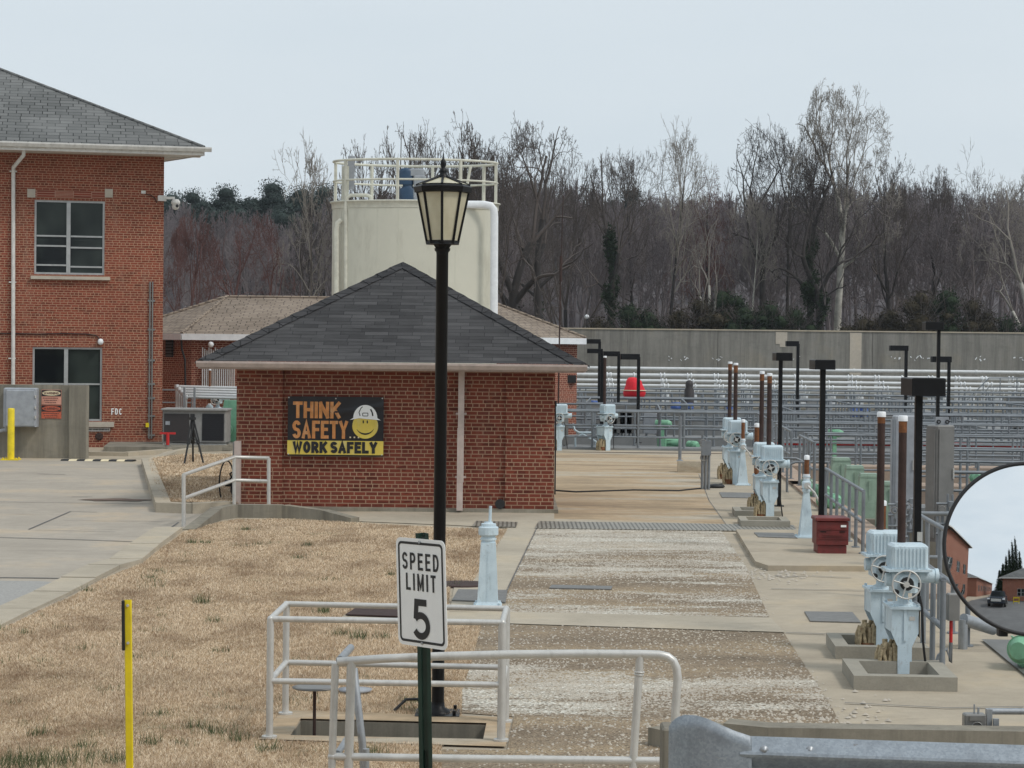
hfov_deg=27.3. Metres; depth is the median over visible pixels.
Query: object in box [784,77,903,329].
sycamore tree
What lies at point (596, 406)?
equipment box
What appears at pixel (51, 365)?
window
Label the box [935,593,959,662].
junction box
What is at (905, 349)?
light pole
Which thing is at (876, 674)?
concrete kerb
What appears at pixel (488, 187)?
oak tree
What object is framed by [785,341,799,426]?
light pole
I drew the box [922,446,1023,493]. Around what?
railing
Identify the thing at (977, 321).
bush
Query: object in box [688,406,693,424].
barrel
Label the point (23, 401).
door
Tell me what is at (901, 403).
equipment box
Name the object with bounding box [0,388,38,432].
electrical box
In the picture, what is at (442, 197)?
street lamp
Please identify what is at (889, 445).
pipe
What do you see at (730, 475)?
valve actuator
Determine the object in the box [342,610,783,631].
pavement
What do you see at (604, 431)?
valve actuator
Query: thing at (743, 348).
flood wall
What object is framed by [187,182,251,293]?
pine tree
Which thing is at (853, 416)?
barrel
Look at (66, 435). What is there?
concrete wall
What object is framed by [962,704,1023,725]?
gate latch post
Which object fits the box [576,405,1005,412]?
basin side
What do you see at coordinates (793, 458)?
guard hoop
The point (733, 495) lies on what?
floor hatch
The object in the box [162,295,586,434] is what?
long brick building
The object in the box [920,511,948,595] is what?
railing
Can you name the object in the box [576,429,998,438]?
basin wall
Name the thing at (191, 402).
railing
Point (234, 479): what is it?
handrail
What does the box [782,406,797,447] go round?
railing
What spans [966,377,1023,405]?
stairway
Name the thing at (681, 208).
bare tree
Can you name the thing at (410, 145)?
oak tree
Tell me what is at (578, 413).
equipment box
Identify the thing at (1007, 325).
bush
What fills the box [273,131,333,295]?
bare tree
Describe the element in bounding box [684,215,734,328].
sycamore tree
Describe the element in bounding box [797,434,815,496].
railing
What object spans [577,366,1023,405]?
pipe gallery
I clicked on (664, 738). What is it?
timber post
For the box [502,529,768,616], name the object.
gravel track
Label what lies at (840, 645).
concrete kerb
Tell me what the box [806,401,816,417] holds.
equipment box
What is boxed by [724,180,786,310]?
sycamore tree
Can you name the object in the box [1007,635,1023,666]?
pump motor
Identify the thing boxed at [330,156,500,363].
storage tank
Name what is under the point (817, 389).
railing
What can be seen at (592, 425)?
railing
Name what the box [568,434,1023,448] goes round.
basin wall
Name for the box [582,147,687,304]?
bare tree
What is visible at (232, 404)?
green cabinet
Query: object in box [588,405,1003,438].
railing
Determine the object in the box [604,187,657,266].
pine tree
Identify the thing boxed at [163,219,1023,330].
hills
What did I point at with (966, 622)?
bent pipe
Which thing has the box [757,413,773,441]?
railing
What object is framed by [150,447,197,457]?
kerb
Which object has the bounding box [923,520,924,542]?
basin wall
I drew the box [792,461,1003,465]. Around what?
basin wall
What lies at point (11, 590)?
asphalt road
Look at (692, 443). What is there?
pump motor
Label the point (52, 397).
warning sign
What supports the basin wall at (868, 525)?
in the water
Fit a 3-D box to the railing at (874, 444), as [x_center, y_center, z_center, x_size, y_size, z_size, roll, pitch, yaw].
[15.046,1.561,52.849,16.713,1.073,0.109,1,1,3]
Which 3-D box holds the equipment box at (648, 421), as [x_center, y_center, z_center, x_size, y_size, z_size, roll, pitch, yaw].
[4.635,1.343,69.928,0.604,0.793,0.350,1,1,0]
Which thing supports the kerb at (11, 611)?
on the ground at (984, 672)
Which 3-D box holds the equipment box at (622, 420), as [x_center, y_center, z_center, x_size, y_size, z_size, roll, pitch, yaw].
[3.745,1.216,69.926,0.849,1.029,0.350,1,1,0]
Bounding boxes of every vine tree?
[511,221,572,321]
[660,169,741,312]
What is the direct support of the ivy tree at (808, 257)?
on the ground at (984, 672)
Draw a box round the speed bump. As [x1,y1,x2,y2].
[61,459,135,460]
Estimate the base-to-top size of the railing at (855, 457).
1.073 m
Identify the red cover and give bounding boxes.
[622,377,645,423]
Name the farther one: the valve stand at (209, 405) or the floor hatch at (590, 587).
the valve stand at (209, 405)
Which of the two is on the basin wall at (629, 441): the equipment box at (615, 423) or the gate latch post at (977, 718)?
the equipment box at (615, 423)
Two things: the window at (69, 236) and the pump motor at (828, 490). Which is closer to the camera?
the pump motor at (828, 490)
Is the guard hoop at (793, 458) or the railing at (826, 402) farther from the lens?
the railing at (826, 402)
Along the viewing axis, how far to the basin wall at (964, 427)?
84.15 m
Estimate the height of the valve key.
0.869 m
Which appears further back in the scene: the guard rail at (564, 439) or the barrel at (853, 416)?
the barrel at (853, 416)
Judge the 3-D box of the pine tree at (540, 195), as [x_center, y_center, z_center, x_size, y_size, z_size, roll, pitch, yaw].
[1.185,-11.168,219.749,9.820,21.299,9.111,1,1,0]
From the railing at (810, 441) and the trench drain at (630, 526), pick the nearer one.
the trench drain at (630, 526)
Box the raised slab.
[736,529,868,571]
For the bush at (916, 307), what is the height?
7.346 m
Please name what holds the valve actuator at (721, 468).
on the ground at (984, 672)
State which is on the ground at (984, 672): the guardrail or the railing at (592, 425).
the guardrail
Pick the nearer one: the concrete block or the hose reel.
the hose reel
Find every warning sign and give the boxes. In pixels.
[41,390,60,404]
[41,405,60,418]
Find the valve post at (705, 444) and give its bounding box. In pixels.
[699,435,710,489]
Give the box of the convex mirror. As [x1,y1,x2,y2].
[942,462,1023,636]
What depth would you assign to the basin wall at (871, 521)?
36.14 m
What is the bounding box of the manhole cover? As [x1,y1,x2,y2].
[446,580,477,587]
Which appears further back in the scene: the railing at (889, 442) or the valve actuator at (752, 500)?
the railing at (889, 442)
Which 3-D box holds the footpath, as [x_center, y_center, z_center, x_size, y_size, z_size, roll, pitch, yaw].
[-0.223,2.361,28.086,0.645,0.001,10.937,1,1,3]
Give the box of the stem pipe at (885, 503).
[884,500,886,529]
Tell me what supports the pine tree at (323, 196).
on the ground at (984, 672)
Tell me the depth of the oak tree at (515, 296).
98.76 m
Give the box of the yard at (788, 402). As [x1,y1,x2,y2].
[577,399,1005,409]
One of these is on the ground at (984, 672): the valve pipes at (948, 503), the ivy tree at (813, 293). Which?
the ivy tree at (813, 293)
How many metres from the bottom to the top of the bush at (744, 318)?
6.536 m
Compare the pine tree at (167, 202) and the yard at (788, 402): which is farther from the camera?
the pine tree at (167, 202)
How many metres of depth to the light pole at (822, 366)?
30.18 m
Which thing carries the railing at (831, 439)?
on the basin wall at (887, 473)
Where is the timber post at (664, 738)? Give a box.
[659,722,670,767]
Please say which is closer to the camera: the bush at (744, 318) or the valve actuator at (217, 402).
the valve actuator at (217, 402)
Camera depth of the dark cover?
85.86 m
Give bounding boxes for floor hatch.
[452,589,507,602]
[549,585,611,589]
[719,492,753,497]
[754,532,797,538]
[804,611,860,622]
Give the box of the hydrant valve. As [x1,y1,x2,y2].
[160,432,175,446]
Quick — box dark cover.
[684,380,693,416]
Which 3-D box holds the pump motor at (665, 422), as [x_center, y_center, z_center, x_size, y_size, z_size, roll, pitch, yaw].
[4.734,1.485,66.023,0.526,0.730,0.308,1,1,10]
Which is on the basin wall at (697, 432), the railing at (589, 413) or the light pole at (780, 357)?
the railing at (589, 413)
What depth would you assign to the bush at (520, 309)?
127.96 m
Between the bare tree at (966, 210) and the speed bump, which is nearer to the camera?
the speed bump
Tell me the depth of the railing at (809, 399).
79.97 m
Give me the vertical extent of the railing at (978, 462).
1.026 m
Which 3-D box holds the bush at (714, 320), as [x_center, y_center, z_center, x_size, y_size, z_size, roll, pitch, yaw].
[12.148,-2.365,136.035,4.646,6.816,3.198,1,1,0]
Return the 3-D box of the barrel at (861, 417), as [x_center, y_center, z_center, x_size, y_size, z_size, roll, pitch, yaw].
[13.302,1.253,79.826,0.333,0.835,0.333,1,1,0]
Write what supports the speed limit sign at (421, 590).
on the lawn at (55, 720)
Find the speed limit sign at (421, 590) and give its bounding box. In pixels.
[396,533,447,767]
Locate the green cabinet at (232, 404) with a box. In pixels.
[223,400,236,441]
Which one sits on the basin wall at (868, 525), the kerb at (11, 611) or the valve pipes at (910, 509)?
the valve pipes at (910, 509)
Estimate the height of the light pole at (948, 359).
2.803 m
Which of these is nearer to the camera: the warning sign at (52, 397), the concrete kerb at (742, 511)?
the concrete kerb at (742, 511)
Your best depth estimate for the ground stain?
38.75 m
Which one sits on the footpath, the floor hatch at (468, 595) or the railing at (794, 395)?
the floor hatch at (468, 595)
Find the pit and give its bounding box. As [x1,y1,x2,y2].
[292,721,485,738]
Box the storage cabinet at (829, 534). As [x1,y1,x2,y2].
[811,515,849,553]
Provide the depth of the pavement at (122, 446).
57.28 m
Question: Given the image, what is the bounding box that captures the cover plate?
[338,686,371,692]
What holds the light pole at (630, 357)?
on the ground at (984, 672)
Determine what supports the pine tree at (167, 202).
on the ground at (984, 672)
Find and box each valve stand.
[206,369,212,407]
[474,506,501,605]
[734,419,751,485]
[794,455,817,537]
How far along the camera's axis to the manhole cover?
25.12 m
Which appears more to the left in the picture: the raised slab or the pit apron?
the pit apron
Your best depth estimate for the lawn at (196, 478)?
42.87 m
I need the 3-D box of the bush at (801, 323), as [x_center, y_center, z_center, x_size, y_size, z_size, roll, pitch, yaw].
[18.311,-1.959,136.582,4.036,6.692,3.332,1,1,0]
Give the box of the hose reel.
[219,461,231,496]
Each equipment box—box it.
[576,412,583,422]
[591,405,603,423]
[608,418,616,435]
[613,405,635,435]
[620,414,631,435]
[642,413,661,435]
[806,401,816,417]
[885,416,891,438]
[890,397,903,411]
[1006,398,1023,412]
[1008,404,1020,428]
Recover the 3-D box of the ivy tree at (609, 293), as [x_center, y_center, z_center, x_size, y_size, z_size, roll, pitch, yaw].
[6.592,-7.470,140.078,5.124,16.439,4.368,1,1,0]
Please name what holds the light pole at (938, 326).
on the basin wall at (923, 530)
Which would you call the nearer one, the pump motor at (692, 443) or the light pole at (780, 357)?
the light pole at (780, 357)
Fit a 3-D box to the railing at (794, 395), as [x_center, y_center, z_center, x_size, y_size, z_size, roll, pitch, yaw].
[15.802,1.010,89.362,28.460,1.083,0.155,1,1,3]
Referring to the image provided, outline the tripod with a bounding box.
[183,414,203,463]
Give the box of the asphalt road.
[0,581,50,604]
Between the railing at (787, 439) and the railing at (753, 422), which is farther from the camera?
the railing at (753, 422)
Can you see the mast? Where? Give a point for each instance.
(560, 268)
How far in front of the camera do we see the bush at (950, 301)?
135.63 m
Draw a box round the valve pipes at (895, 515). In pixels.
[888,499,907,541]
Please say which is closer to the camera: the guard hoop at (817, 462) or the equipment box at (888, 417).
the guard hoop at (817, 462)
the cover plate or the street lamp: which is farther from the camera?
the cover plate
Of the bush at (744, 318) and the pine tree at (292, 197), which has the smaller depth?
the bush at (744, 318)
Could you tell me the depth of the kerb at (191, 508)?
35.91 m
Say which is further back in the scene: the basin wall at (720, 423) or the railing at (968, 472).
the basin wall at (720, 423)
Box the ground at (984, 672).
[0,406,1023,749]
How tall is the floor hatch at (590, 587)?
0.012 m
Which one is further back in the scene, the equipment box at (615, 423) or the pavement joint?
the equipment box at (615, 423)
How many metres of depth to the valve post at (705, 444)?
43.60 m
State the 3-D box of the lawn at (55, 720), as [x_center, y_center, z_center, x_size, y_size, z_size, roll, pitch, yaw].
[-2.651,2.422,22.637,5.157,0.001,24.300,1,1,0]
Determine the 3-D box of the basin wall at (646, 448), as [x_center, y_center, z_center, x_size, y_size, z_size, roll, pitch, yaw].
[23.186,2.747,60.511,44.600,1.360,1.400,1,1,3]
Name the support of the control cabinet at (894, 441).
on the ground at (984, 672)
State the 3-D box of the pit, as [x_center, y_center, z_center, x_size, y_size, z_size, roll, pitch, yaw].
[-0.904,2.830,15.572,1.425,0.550,0.688,1,1,3]
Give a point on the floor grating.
(999, 646)
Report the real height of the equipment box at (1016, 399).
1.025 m
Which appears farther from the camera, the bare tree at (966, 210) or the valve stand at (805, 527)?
the bare tree at (966, 210)
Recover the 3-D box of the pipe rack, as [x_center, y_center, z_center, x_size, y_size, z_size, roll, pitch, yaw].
[-8.946,0.801,61.639,1.955,1.542,0.897,1,1,0]
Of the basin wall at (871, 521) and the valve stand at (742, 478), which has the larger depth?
the valve stand at (742, 478)
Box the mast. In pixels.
[557,196,563,423]
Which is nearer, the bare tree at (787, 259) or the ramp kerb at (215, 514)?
the ramp kerb at (215, 514)
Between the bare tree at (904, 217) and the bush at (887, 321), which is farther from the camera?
the bare tree at (904, 217)
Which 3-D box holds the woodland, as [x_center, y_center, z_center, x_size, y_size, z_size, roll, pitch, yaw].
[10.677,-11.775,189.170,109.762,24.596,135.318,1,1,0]
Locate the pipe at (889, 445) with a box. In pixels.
[774,442,1023,447]
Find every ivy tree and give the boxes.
[574,150,649,327]
[769,154,887,329]
[783,130,845,327]
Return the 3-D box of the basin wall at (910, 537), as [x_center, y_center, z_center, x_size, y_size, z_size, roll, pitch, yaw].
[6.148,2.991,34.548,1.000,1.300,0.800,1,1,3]
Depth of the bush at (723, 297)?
136.43 m
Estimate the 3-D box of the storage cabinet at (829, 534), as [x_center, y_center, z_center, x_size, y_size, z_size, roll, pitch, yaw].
[4.412,2.085,29.289,0.470,0.496,0.480,1,1,0]
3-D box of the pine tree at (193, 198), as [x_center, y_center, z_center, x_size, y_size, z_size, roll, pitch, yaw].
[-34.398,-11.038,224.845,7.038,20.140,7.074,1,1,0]
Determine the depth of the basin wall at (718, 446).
65.12 m
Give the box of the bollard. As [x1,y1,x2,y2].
[0,408,20,459]
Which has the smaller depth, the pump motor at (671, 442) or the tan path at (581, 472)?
the tan path at (581, 472)
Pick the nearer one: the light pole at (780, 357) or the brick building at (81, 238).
the light pole at (780, 357)
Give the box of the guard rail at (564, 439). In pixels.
[561,418,596,446]
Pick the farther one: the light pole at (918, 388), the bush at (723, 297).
the bush at (723, 297)
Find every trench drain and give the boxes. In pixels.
[473,521,517,527]
[534,521,795,530]
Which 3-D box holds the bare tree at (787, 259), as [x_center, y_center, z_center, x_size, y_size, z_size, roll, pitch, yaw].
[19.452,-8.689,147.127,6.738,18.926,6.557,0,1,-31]
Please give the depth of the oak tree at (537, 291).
111.56 m
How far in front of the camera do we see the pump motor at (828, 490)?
40.85 m
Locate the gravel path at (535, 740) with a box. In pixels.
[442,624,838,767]
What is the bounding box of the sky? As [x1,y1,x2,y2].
[0,0,1023,217]
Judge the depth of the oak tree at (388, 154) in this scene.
104.20 m
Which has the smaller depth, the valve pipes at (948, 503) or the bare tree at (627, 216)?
the valve pipes at (948, 503)
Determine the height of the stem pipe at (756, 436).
1.487 m
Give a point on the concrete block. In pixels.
(688, 466)
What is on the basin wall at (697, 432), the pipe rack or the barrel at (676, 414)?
the barrel at (676, 414)
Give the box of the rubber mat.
[710,484,724,487]
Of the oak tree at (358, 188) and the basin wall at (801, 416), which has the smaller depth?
the basin wall at (801, 416)
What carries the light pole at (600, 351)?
on the ground at (984, 672)
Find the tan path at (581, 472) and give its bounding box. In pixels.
[554,453,724,523]
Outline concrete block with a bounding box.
[677,460,700,472]
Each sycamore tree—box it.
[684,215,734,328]
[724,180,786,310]
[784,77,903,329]
[956,169,1023,330]
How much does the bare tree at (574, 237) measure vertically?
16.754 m
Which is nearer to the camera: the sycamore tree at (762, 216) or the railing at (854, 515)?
the railing at (854, 515)
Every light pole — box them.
[587,339,600,401]
[587,349,603,423]
[603,351,619,434]
[620,354,641,442]
[772,353,792,506]
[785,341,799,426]
[809,360,835,514]
[889,345,908,411]
[901,377,945,637]
[922,322,943,416]
[930,356,951,419]
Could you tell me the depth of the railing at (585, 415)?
69.20 m
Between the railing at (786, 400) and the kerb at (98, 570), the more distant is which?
the railing at (786, 400)
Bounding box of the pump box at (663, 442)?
[657,439,665,446]
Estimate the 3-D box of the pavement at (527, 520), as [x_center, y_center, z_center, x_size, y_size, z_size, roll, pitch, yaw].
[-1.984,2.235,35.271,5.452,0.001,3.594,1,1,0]
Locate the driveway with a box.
[0,459,202,627]
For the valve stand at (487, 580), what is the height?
1.100 m
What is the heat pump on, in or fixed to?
on the concrete plinth
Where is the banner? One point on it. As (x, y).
(335, 426)
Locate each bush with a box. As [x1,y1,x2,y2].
[508,298,533,311]
[577,312,614,327]
[598,298,662,328]
[627,306,669,328]
[652,303,704,328]
[673,294,730,328]
[689,284,754,328]
[716,299,771,329]
[745,297,802,329]
[775,303,822,329]
[836,312,884,330]
[864,308,906,330]
[882,286,955,331]
[921,286,983,331]
[938,294,1000,331]
[984,312,1023,331]
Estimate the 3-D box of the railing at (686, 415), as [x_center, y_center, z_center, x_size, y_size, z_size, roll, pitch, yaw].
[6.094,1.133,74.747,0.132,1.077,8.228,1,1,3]
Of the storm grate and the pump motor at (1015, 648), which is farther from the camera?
the storm grate
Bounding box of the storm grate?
[346,608,397,616]
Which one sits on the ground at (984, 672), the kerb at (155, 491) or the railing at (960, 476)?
the kerb at (155, 491)
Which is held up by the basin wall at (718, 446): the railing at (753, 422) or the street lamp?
the railing at (753, 422)
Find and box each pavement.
[104,439,232,451]
[337,511,553,527]
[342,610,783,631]
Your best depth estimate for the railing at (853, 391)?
100.47 m
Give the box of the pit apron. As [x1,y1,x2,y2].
[260,710,511,746]
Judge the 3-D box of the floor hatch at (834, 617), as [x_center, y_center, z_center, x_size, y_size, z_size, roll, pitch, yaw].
[3.414,2.487,22.545,0.523,0.012,0.873,1,1,3]
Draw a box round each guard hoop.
[783,457,802,464]
[786,461,828,491]
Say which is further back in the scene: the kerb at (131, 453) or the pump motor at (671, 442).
the pump motor at (671, 442)
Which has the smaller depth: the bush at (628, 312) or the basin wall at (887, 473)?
the basin wall at (887, 473)
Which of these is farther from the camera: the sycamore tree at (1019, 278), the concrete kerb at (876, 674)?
the sycamore tree at (1019, 278)
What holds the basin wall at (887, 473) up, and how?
in the water
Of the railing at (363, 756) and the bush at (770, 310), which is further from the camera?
the bush at (770, 310)
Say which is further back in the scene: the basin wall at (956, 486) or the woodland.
the woodland
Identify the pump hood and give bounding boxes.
[829,457,850,495]
[844,465,863,507]
[857,473,876,518]
[875,481,889,527]
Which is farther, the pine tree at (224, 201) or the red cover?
the pine tree at (224, 201)
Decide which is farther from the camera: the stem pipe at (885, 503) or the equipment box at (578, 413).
the equipment box at (578, 413)
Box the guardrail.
[668,715,1023,767]
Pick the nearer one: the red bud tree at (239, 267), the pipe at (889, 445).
the pipe at (889, 445)
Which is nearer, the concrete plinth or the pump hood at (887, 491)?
the pump hood at (887, 491)
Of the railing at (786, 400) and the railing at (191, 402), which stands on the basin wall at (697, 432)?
the railing at (786, 400)
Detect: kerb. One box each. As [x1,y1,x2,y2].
[0,578,95,626]
[61,559,141,580]
[89,449,172,455]
[110,527,181,562]
[141,458,170,511]
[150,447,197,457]
[156,501,231,513]
[182,504,358,529]
[732,507,781,516]
[737,516,789,526]
[826,633,929,659]
[842,658,957,691]
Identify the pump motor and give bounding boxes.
[655,420,671,436]
[666,439,677,446]
[686,441,699,446]
[810,484,829,495]
[816,492,840,508]
[828,429,843,456]
[968,474,980,480]
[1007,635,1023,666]
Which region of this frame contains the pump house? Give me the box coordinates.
[195,262,589,512]
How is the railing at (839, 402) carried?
on the basin wall at (629, 441)
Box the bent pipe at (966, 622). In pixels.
[958,614,995,649]
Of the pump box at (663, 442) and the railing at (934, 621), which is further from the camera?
the pump box at (663, 442)
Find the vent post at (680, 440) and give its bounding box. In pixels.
[676,416,682,460]
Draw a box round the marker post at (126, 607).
[121,600,132,767]
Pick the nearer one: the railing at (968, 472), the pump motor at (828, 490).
the railing at (968, 472)
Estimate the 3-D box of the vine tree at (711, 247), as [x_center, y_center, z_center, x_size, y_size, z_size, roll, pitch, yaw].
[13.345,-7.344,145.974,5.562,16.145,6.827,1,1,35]
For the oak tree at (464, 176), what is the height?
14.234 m
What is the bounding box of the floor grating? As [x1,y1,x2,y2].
[982,639,1023,673]
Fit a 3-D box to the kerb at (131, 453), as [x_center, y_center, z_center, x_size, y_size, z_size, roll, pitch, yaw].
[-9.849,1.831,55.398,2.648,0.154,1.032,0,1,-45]
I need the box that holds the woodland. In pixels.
[163,171,1023,331]
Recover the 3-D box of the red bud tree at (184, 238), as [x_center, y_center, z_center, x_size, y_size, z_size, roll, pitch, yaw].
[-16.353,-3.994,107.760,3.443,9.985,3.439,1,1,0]
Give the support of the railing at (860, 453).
on the basin wall at (956, 486)
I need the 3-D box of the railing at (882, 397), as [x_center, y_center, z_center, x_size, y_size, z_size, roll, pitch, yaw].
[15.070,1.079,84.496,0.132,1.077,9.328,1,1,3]
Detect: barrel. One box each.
[670,402,680,424]
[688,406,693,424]
[850,408,857,426]
[859,408,867,426]
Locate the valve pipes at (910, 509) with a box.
[907,498,912,541]
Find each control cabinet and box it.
[890,415,913,530]
[925,417,954,541]
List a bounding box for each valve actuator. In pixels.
[211,399,229,407]
[554,404,571,450]
[596,356,617,450]
[717,362,740,478]
[722,363,752,483]
[747,371,774,506]
[754,373,789,515]
[855,412,896,644]
[874,415,939,673]
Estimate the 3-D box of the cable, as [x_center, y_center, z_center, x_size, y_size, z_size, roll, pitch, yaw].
[2.920,2.142,43.213,4.223,0.064,1.009,0,1,-32]
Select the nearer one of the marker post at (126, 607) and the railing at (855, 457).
the marker post at (126, 607)
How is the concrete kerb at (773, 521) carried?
on the ground at (984, 672)
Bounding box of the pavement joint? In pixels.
[0,475,1023,707]
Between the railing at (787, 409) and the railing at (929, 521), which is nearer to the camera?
the railing at (929, 521)
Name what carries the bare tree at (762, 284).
on the ground at (984, 672)
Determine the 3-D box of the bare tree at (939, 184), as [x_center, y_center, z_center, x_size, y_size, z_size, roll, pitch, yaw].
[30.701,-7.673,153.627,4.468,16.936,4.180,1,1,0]
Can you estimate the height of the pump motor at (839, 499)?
0.324 m
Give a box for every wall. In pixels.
[0,384,88,458]
[562,445,1019,461]
[566,328,1023,400]
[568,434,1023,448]
[568,444,876,448]
[576,421,926,427]
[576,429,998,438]
[612,434,1019,439]
[642,413,1007,419]
[648,718,1023,746]
[752,450,950,598]
[789,481,968,503]
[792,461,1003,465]
[792,463,997,482]
[865,518,874,524]
[874,525,911,541]
[897,409,1023,439]
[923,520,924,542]
[924,534,947,576]
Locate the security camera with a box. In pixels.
[158,195,179,209]
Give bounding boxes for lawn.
[0,519,499,767]
[154,454,236,502]
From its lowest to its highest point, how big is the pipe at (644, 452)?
0.104 m
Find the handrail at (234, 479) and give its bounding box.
[182,455,270,526]
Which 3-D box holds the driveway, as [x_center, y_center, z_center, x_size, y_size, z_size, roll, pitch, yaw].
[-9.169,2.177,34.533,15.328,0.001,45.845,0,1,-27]
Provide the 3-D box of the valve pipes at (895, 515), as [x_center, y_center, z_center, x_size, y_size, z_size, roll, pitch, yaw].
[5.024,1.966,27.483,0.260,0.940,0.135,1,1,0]
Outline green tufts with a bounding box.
[0,526,460,767]
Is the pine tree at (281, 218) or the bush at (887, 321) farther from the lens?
the pine tree at (281, 218)
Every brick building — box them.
[0,68,211,446]
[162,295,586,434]
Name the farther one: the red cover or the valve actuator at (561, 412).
the red cover
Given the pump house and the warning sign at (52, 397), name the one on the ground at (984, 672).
the pump house
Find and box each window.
[32,347,101,420]
[34,200,104,274]
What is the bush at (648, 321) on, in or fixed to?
on the ground at (984, 672)
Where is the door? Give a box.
[6,390,35,425]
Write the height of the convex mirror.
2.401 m
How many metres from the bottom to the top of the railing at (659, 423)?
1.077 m
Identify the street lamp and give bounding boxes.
[393,152,471,716]
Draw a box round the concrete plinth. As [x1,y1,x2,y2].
[222,447,231,450]
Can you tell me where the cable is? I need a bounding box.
[556,483,722,492]
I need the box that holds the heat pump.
[161,407,231,444]
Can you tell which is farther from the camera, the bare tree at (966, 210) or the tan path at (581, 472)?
the bare tree at (966, 210)
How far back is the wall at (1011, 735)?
15.17 m
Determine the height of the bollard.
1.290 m
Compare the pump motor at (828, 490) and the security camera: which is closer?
the pump motor at (828, 490)
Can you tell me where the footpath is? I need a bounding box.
[450,528,534,611]
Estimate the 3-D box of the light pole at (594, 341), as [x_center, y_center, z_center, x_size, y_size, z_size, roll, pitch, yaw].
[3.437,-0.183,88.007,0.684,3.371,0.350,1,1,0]
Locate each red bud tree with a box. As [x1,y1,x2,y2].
[163,208,226,310]
[200,210,301,299]
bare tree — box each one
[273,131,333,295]
[284,193,331,295]
[511,145,623,327]
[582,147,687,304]
[648,115,719,317]
[723,114,792,310]
[734,124,820,319]
[853,150,929,312]
[903,165,961,318]
[933,138,1012,315]
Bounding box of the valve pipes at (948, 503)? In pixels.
[936,494,953,554]
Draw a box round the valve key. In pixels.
[292,685,330,735]
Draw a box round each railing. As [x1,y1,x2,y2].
[162,389,192,419]
[262,601,511,741]
[327,644,681,767]
[554,409,1023,448]
[554,410,1023,452]
[554,412,994,448]
[557,403,1023,438]
[576,397,1023,428]
[576,402,1023,439]
[577,387,1023,411]
[577,391,1023,419]
[577,392,1023,419]
[577,396,1023,428]
[580,387,1014,411]
[583,399,983,426]
[584,393,990,419]
[585,389,1012,412]
[586,397,590,431]
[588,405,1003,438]
[657,405,661,446]
[681,398,688,435]
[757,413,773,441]
[772,390,787,409]
[773,421,1023,461]
[775,423,793,478]
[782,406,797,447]
[782,421,1023,465]
[782,422,1023,467]
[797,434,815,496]
[802,432,1023,483]
[806,434,1023,470]
[824,467,864,553]
[835,400,859,437]
[875,395,903,418]
[910,514,973,646]
[912,566,945,663]
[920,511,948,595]
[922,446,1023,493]
[922,448,1023,485]
[922,460,1023,491]
[954,471,985,473]
[1005,403,1023,434]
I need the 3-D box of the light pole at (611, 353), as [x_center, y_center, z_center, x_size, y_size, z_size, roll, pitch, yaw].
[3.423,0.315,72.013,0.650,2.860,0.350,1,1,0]
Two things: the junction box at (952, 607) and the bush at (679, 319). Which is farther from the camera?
the bush at (679, 319)
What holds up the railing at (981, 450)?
on the basin wall
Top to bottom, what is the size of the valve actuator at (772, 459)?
2.491 m
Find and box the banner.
[287,396,383,456]
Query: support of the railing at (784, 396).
on the basin wall at (801, 416)
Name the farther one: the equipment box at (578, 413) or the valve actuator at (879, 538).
the equipment box at (578, 413)
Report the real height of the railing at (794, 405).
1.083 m
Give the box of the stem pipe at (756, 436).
[754,423,758,495]
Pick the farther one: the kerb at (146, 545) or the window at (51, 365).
the window at (51, 365)
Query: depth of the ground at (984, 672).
20.86 m
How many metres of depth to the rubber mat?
44.13 m
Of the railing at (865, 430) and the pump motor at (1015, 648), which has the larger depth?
the railing at (865, 430)
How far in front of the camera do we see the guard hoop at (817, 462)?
43.01 m
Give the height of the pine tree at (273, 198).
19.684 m
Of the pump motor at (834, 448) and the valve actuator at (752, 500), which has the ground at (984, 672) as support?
the valve actuator at (752, 500)
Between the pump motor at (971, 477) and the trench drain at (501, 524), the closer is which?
the trench drain at (501, 524)
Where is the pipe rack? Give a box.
[174,384,236,407]
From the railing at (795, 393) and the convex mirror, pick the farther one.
the railing at (795, 393)
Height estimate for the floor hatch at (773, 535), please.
0.012 m
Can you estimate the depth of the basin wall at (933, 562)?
32.82 m
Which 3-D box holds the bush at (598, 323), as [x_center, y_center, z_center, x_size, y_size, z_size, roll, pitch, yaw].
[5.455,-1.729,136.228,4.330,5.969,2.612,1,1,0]
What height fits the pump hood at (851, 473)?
0.773 m
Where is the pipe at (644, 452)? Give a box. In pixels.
[586,452,721,453]
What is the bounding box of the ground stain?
[78,498,151,500]
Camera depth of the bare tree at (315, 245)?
117.30 m
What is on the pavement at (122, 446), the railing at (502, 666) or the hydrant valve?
the hydrant valve
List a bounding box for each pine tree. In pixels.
[164,187,199,291]
[177,187,215,261]
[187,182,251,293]
[225,176,313,293]
[242,205,324,295]
[269,182,321,226]
[288,180,337,295]
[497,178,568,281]
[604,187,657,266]
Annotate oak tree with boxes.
[318,140,395,295]
[340,122,428,199]
[386,117,443,198]
[399,110,493,201]
[445,111,572,321]
[446,136,513,267]
[498,121,602,318]

